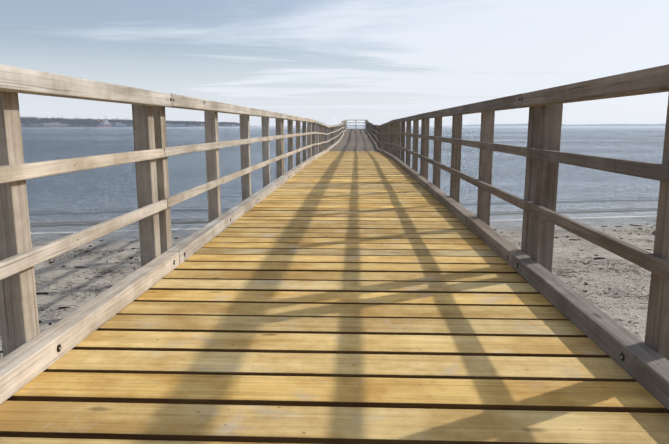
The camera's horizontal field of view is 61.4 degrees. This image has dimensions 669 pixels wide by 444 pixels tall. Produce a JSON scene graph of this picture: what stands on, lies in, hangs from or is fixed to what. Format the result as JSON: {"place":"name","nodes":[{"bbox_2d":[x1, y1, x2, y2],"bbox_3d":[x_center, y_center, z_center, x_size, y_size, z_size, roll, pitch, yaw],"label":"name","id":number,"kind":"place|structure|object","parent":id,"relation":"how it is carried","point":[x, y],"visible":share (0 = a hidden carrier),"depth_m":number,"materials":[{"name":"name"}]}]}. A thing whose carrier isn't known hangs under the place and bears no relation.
{"place":"outdoors","nodes":[
{"label":"outdoors","id":0,"kind":"place"},
{"bbox_2d":[21,123,193,126],"bbox_3d":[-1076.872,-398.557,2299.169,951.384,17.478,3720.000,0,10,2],"label":"shore","id":1,"kind":"structure","parent":0,"point":[79,125],"depth_m":1446.96,"materials":[{"name":"grey"}]},
{"bbox_2d":[21,122,239,125],"bbox_3d":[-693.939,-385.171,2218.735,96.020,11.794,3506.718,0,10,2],"label":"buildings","id":2,"kind":"structure","parent":1,"relation":"on","point":[59,124],"depth_m":1800.57,"materials":[{"name":"grey"}]},
{"bbox_2d":[0,216,656,358],"bbox_3d":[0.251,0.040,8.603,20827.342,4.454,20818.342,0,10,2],"label":"terrain","id":3,"kind":"structure","parent":0,"point":[609,277],"depth_m":8.47,"materials":[{"name":"beige sand"}]},
{"bbox_2d":[0,224,655,352],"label":"seaweed wrack","id":4,"kind":"object","parent":3,"relation":"on","point":[50,262],"visible":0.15,"depth_m":9.07,"materials":[{"name":"black plant"}]},
{"bbox_2d":[0,91,668,360],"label":"posts","id":5,"kind":"object","parent":3,"relation":"on","point":[19,322],"visible":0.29,"depth_m":3.51,"materials":[{"name":"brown wood"}]},
{"bbox_2d":[0,0,668,125],"label":"sky","id":6,"kind":"structure","parent":0,"point":[328,62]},
{"bbox_2d":[21,126,664,233],"bbox_3d":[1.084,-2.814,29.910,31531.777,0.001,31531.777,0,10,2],"label":"water","id":7,"kind":"structure","parent":0,"point":[73,202],"depth_m":26.02,"materials":[{"name":"blue liquid"}]},
{"bbox_2d":[97,118,111,126],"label":"ship","id":8,"kind":"object","parent":7,"relation":"on","point":[104,123],"visible":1,"depth_m":1519.53,"materials":[{"name":"white"}]},
{"bbox_2d":[462,123,665,125],"bbox_3d":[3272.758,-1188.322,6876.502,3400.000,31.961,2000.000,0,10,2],"label":"horizon haze","id":9,"kind":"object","parent":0,"point":[526,124],"depth_m":6739.25,"materials":[{"name":"grey"}]},
{"bbox_3d":[1.146,-4.389,31.537,2.728,1.102,78.260,0,10,2],"label":"substructure","id":10,"kind":"object","parent":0,"visible":0},
{"bbox_2d":[0,151,668,443],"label":"boardwalk deck","id":11,"kind":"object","parent":10,"relation":"on","point":[332,353],"visible":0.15,"depth_m":2.34,"materials":[{"name":"yellow wood"}]},
{"bbox_2d":[31,178,651,434],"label":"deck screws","id":12,"kind":"object","parent":11,"relation":"attached to","point":[405,328],"visible":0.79,"depth_m":2.29,"materials":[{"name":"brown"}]},
{"bbox_2d":[329,129,376,150],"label":"boardwalk ramp","id":13,"kind":"structure","parent":10,"relation":"on","point":[355,140],"depth_m":36.82,"materials":[{"name":"grey wood"}]},
{"bbox_2d":[0,64,668,409],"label":"railings","id":14,"kind":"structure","parent":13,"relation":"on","point":[645,365],"depth_m":2.69,"materials":[{"name":"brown wood"}]},
{"bbox_2d":[57,98,624,360],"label":"bolts","id":15,"kind":"object","parent":14,"relation":"attached to","point":[622,356],"visible":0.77,"depth_m":3.47,"materials":[{"name":"brown"}]}
]}

